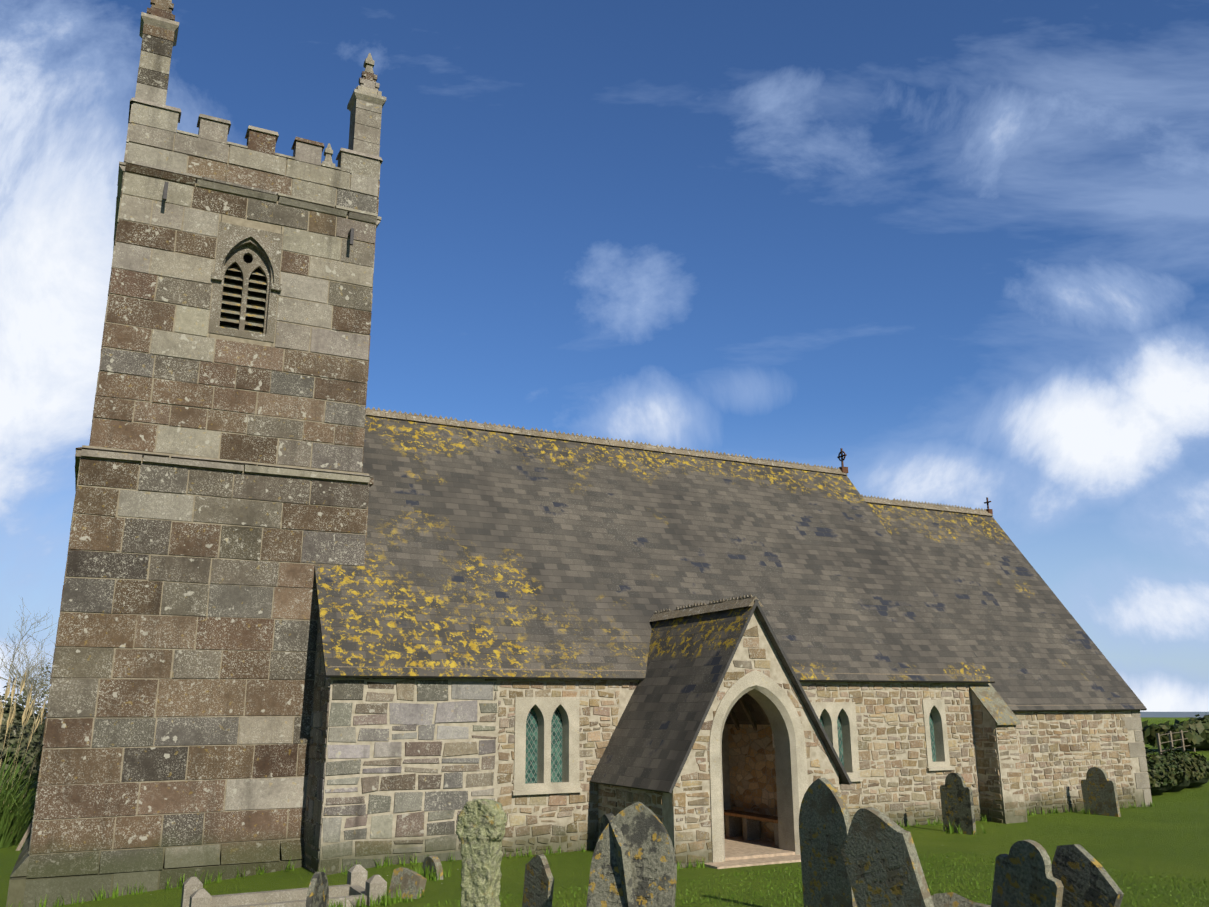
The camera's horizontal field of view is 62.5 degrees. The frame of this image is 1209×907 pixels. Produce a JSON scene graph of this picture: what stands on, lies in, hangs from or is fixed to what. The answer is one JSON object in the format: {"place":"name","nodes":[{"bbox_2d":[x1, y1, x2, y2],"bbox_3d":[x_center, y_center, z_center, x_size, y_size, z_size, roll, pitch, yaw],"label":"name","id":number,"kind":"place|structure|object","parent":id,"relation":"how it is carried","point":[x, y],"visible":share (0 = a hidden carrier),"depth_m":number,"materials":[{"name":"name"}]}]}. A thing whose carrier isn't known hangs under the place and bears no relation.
{"place":"outdoors","nodes":[
{"label":"outdoors","id":0,"kind":"place"},
{"bbox_2d":[0,668,47,848],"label":"pampas grass","id":1,"kind":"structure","parent":0,"point":[10,834],"depth_m":21.82,"materials":[{"name":"green plant"}]},
{"bbox_2d":[0,712,1208,906],"bbox_3d":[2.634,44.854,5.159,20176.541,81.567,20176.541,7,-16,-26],"label":"ground","id":2,"kind":"structure","parent":0,"point":[1167,835],"depth_m":14.97,"materials":[{"name":"green plant"}]},
{"bbox_2d":[0,713,43,810],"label":"grass","id":3,"kind":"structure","parent":2,"relation":"on","point":[14,739],"depth_m":28.85,"materials":[{"name":"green plant"}]},
{"bbox_2d":[16,820,32,850],"bbox_3d":[-12.067,7.701,21.154,0.109,1.750,0.915,-10,-17,32],"label":"leaning stake","id":4,"kind":"object","parent":2,"relation":"on","point":[25,836],"depth_m":20.86,"materials":[{"name":"brown wood"}]},
{"bbox_2d":[0,662,52,783],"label":"shrub","id":5,"kind":"object","parent":2,"relation":"on","point":[8,706],"visible":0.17,"depth_m":38.13,"materials":[{"name":"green plant"}]},
{"bbox_2d":[1,638,54,738],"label":"bare shrub","id":6,"kind":"object","parent":2,"relation":"on","point":[28,683],"visible":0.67,"depth_m":34.37,"materials":[{"name":"brown plant"}]},
{"bbox_2d":[0,598,57,714],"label":"bare hawthorn tree","id":7,"kind":"object","parent":2,"relation":"on","point":[11,673],"visible":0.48,"depth_m":44.48,"materials":[{"name":"brown plant"}]},
{"bbox_2d":[7,127,375,906],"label":"tower","id":8,"kind":"structure","parent":2,"relation":"on","point":[17,891],"depth_m":16.63,"materials":[{"name":"grey stone"}]},
{"bbox_2d":[6,0,385,906],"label":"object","id":9,"kind":"structure","parent":2,"relation":"on","point":[124,714],"depth_m":16.71,"materials":[{"name":"stone"}]},
{"bbox_2d":[208,222,282,341],"bbox_3d":[-6.512,-3.065,18.064,1.200,2.130,0.415,7,-16,-26],"label":"window frame","id":10,"kind":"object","parent":9,"relation":"on","point":[261,248],"depth_m":18.06,"materials":[{"name":"grey stone"}]},
{"bbox_2d":[219,266,266,333],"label":"louvers","id":11,"kind":"object","parent":10,"relation":"attached to","point":[238,303],"visible":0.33,"depth_m":18.09,"materials":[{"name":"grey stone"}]},
{"bbox_2d":[220,255,266,330],"bbox_3d":[-6.609,-3.037,18.252,1.200,2.200,0.030,7,-16,-26],"label":"window opening","id":12,"kind":"object","parent":10,"relation":"in","point":[247,258],"depth_m":18.20,"materials":[{"name":"black"}]},
{"bbox_2d":[163,181,353,245],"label":"tower spouts","id":13,"kind":"object","parent":9,"relation":"attached to","point":[351,233],"visible":0.92,"depth_m":18.76,"materials":[{"name":"grey stone"}]},
{"bbox_2d":[181,864,386,906],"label":"grave kerb","id":14,"kind":"structure","parent":2,"relation":"on","point":[195,893],"depth_m":12.70,"materials":[{"name":"stone"}]},
{"bbox_2d":[306,872,328,906],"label":"gravestone","id":15,"kind":"object","parent":2,"relation":"on","point":[318,893],"visible":1,"depth_m":10.12,"materials":[{"name":"stone"}]},
{"bbox_2d":[388,867,426,898],"bbox_3d":[-2.585,5.739,12.923,0.500,0.640,0.120,-5,-27,34],"label":"headstone","id":16,"kind":"object","parent":2,"relation":"on","point":[407,879],"visible":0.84,"depth_m":12.92,"materials":[{"name":"grey stone"}]},
{"bbox_2d":[422,855,442,879],"bbox_3d":[-2.464,6.091,14.285,0.100,0.600,0.450,4,-14,-37],"label":"headstone","id":17,"kind":"object","parent":2,"relation":"on","point":[434,861],"visible":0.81,"depth_m":14.23,"materials":[{"name":"grey stone"}]},
{"bbox_2d":[455,798,506,906],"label":"stone cross","id":18,"kind":"object","parent":2,"relation":"on","point":[480,829],"visible":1,"depth_m":9.21,"materials":[{"name":"stone"}]},
{"bbox_2d":[522,854,553,906],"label":"gravestone","id":19,"kind":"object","parent":2,"relation":"on","point":[538,884],"depth_m":9.68,"materials":[{"name":"grey stone"}]},
{"bbox_2d":[8,801,1155,906],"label":"grass tufts","id":20,"kind":"object","parent":2,"relation":"on","point":[383,901],"visible":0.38,"depth_m":14.90,"materials":[{"name":"green plant"}]},
{"bbox_2d":[596,813,635,906],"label":"tall headstone","id":21,"kind":"object","parent":2,"relation":"on","point":[621,849],"visible":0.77,"depth_m":8.48,"materials":[{"name":"stone"}]},
{"bbox_2d":[586,802,676,906],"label":"tall headstone","id":22,"kind":"object","parent":2,"relation":"on","point":[640,825],"visible":0.92,"depth_m":8.53,"materials":[{"name":"stone"}]},
{"bbox_2d":[598,610,839,866],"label":"porch walls","id":23,"kind":"structure","parent":2,"relation":"on","point":[752,774],"depth_m":16.56,"materials":[{"name":"beige stone"}]},
{"bbox_2d":[590,600,758,793],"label":"porch roof","id":24,"kind":"structure","parent":23,"relation":"attached to","point":[652,740],"depth_m":16.68,"materials":[{"name":"stone"}]},
{"bbox_2d":[729,697,771,730],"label":"porch rafters","id":25,"kind":"object","parent":24,"relation":"attached to","point":[746,711],"depth_m":17.98,"materials":[{"name":"brown wood"}]},
{"bbox_2d":[709,670,807,862],"bbox_3d":[2.371,5.499,15.998,1.880,3.940,0.495,7,-16,-26],"label":"door arch surround","id":26,"kind":"object","parent":23,"relation":"attached to","point":[769,695],"visible":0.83,"depth_m":16.22,"materials":[{"name":"beige stone"}]},
{"bbox_2d":[726,599,851,784],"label":"rafters","id":27,"kind":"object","parent":23,"relation":"on","point":[758,715],"depth_m":16.52,"materials":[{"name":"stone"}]},
{"bbox_2d":[303,614,1149,874],"bbox_3d":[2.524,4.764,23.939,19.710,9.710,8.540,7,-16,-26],"label":"wall stones","id":28,"kind":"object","parent":2,"relation":"on","point":[625,695],"depth_m":17.28,"materials":[{"name":"beige stone"}]},
{"bbox_2d":[512,697,581,794],"bbox_3d":[-1.020,5.013,17.144,1.270,1.590,0.300,7,-16,-26],"label":"window frame","id":29,"kind":"object","parent":28,"relation":"attached to","point":[544,708],"visible":0.96,"depth_m":17.10,"materials":[{"name":"beige stone"}]},
{"bbox_2d":[525,707,561,782],"bbox_3d":[-1.079,5.009,17.265,1.170,1.480,0.001,7,-16,-26],"label":"window glass","id":30,"kind":"object","parent":29,"relation":"in","point":[532,748],"depth_m":17.26,"materials":[{"name":"teal glass"}]},
{"bbox_2d":[314,415,994,682],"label":"nave roof","id":31,"kind":"structure","parent":28,"relation":"attached to","point":[493,549],"depth_m":20.77,"materials":[{"name":"stone"}]},
{"bbox_2d":[330,666,1073,705],"bbox_3d":[4.421,4.832,20.062,19.790,0.790,0.360,7,-16,-26],"label":"church wall plate","id":32,"kind":"object","parent":28,"relation":"on","point":[646,670],"visible":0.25,"depth_m":17.67,"materials":[{"name":"grey stone"}]},
{"bbox_2d":[810,702,862,781],"bbox_3d":[4.551,5.755,19.879,1.190,1.530,0.300,7,-16,-26],"label":"window frame","id":33,"kind":"object","parent":28,"relation":"attached to","point":[829,712],"visible":0.62,"depth_m":19.96,"materials":[{"name":"beige stone"}]},
{"bbox_2d":[820,715,843,766],"bbox_3d":[4.492,5.750,20.000,1.090,1.420,0.001,7,-16,-26],"label":"window glass","id":34,"kind":"object","parent":33,"relation":"in","point":[840,742],"depth_m":20.11,"materials":[{"name":"teal glass"}]},
{"bbox_2d":[922,699,952,770],"bbox_3d":[6.966,5.954,21.096,0.680,1.440,0.300,7,-16,-26],"label":"window frame","id":35,"kind":"object","parent":28,"relation":"attached to","point":[935,708],"visible":0.83,"depth_m":21.08,"materials":[{"name":"beige stone"}]},
{"bbox_2d":[929,712,935,761],"bbox_3d":[6.907,5.950,21.217,0.580,1.330,0.001,7,-16,-26],"label":"window glass","id":36,"kind":"object","parent":35,"relation":"in","point":[932,739],"depth_m":21.23,"materials":[{"name":"teal glass"}]},
{"bbox_2d":[968,683,1026,823],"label":"buttress","id":37,"kind":"structure","parent":28,"relation":"attached to","point":[996,710],"depth_m":21.12,"materials":[{"name":"beige stone"}]},
{"bbox_2d":[866,502,1146,711],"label":"chancel roof","id":38,"kind":"structure","parent":28,"relation":"attached to","point":[1023,633],"depth_m":25.46,"materials":[{"name":"stone"}]},
{"bbox_2d":[1122,711,1151,806],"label":"corner quoins","id":39,"kind":"object","parent":28,"relation":"attached to","point":[1136,748],"visible":0.44,"depth_m":24.09,"materials":[{"name":"beige stone"}]},
{"bbox_3d":[7.978,4.654,29.231,5.510,5.650,4.224,7,-16,-26],"label":"chancel roof","id":40,"kind":"object","parent":28,"relation":"attached to","visible":0},
{"bbox_2d":[861,494,992,515],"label":"roof ridge","id":41,"kind":"structure","parent":40,"relation":"attached to","point":[900,502],"depth_m":28.18,"materials":[{"name":"stone"}]},
{"bbox_3d":[-0.916,2.990,25.158,14.510,5.728,4.513,7,-16,-26],"label":"nave roof","id":42,"kind":"object","parent":28,"relation":"attached to","visible":0},
{"bbox_2d":[366,407,846,474],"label":"roof ridge","id":43,"kind":"structure","parent":42,"relation":"attached to","point":[373,411],"depth_m":23.70,"materials":[{"name":"stone"}]},
{"bbox_2d":[837,448,992,513],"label":"roof crosses","id":44,"kind":"object","parent":43,"relation":"on","point":[843,469],"visible":0.94,"depth_m":27.24,"materials":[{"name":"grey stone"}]},
{"bbox_2d":[702,834,800,868],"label":"porch floor","id":45,"kind":"structure","parent":2,"relation":"on","point":[740,851],"depth_m":15.73,"materials":[{"name":"beige stone"}]},
{"bbox_2d":[724,810,778,845],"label":"porch benches","id":46,"kind":"object","parent":45,"relation":"on","point":[733,824],"visible":0.38,"depth_m":17.48,"materials":[{"name":"brown wood"}]},
{"bbox_2d":[418,852,1208,906],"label":"lawn grass","id":47,"kind":"structure","parent":2,"relation":"on","point":[801,890],"depth_m":12.60,"materials":[{"name":"green plant"}]},
{"bbox_2d":[799,778,856,906],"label":"gravestone","id":48,"kind":"object","parent":2,"relation":"on","point":[824,821],"visible":0.92,"depth_m":10.53,"materials":[{"name":"grey stone"}]},
{"bbox_2d":[841,807,933,906],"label":"gravestone","id":49,"kind":"object","parent":2,"relation":"on","point":[881,860],"visible":1,"depth_m":8.30,"materials":[{"name":"grey stone"}]},
{"bbox_2d":[932,892,983,906],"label":"gravestone","id":50,"kind":"object","parent":2,"relation":"on","point":[951,899],"visible":1,"depth_m":8.60,"materials":[{"name":"grey stone"}]},
{"bbox_2d":[940,773,976,834],"bbox_3d":[6.776,6.853,19.089,0.081,1.400,0.700,7,-16,-31],"label":"headstone","id":51,"kind":"object","parent":2,"relation":"on","point":[957,803],"visible":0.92,"depth_m":19.07,"materials":[{"name":"stone"}]},
{"bbox_2d":[931,895,990,906],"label":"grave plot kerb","id":52,"kind":"structure","parent":2,"relation":"on","point":[985,905],"depth_m":11.07,"materials":[{"name":"grey stone"}]},
{"bbox_2d":[991,839,1063,906],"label":"gravestone","id":53,"kind":"object","parent":2,"relation":"on","point":[1023,876],"visible":1,"depth_m":8.28,"materials":[{"name":"grey stone"}]},
{"bbox_2d":[1052,844,1123,906],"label":"gravestone","id":54,"kind":"object","parent":2,"relation":"on","point":[1079,871],"visible":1,"depth_m":8.16,"materials":[{"name":"stone"}]},
{"bbox_2d":[1081,767,1120,816],"bbox_3d":[10.994,7.640,22.075,0.090,1.320,0.780,7,-17,-31],"label":"headstone","id":55,"kind":"object","parent":2,"relation":"on","point":[1099,791],"visible":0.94,"depth_m":22.06,"materials":[{"name":"grey stone"}]},
{"bbox_2d":[1146,752,1183,794],"bbox_3d":[14.657,8.697,27.056,2.276,1.153,1.862,7,-16,-26],"label":"hedge bush","id":56,"kind":"object","parent":2,"relation":"on","point":[1161,780],"visible":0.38,"depth_m":26.42,"materials":[{"name":"green plant"}]},
{"bbox_2d":[1144,743,1201,791],"bbox_3d":[15.737,8.889,28.266,2.615,1.439,2.039,7,-16,-26],"label":"hedge bush","id":57,"kind":"object","parent":2,"relation":"on","point":[1184,767],"visible":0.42,"depth_m":27.75,"materials":[{"name":"green plant"}]},
{"bbox_2d":[1142,716,1208,749],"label":"hedge","id":58,"kind":"object","parent":2,"relation":"on","point":[1197,734],"visible":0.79,"depth_m":51.67,"materials":[{"name":"green plant"}]},
{"bbox_2d":[1156,730,1195,755],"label":"field fence","id":59,"kind":"object","parent":2,"relation":"on","point":[1171,740],"depth_m":47.32,"materials":[{"name":"grey wood"}]},
{"bbox_2d":[1156,747,1208,787],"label":"hedge bush","id":60,"kind":"object","parent":2,"relation":"on","point":[1204,775],"visible":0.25,"depth_m":29.05,"materials":[{"name":"green plant"}]},
{"bbox_2d":[1162,749,1202,764],"bbox_3d":[18.221,9.796,31.248,1.891,1.014,1.803,2,-15,-7],"label":"hedge bush","id":61,"kind":"object","parent":2,"relation":"on","point":[1190,754],"depth_m":31.19,"materials":[{"name":"green plant"}]},
{"bbox_2d":[1191,714,1208,721],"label":"hedge","id":62,"kind":"object","parent":2,"relation":"on","point":[1205,719],"visible":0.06,"depth_m":62.97,"materials":[{"name":"green plant"}]},
{"bbox_2d":[0,0,1208,717],"label":"sky","id":63,"kind":"structure","parent":0,"point":[959,249],"materials":[{"name":"blue"}]},
{"bbox_2d":[649,593,762,621],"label":"porch roof ridge","id":64,"kind":"structure","parent":0,"point":[720,605],"depth_m":17.67,"materials":[{"name":"grey stone"}]}
]}

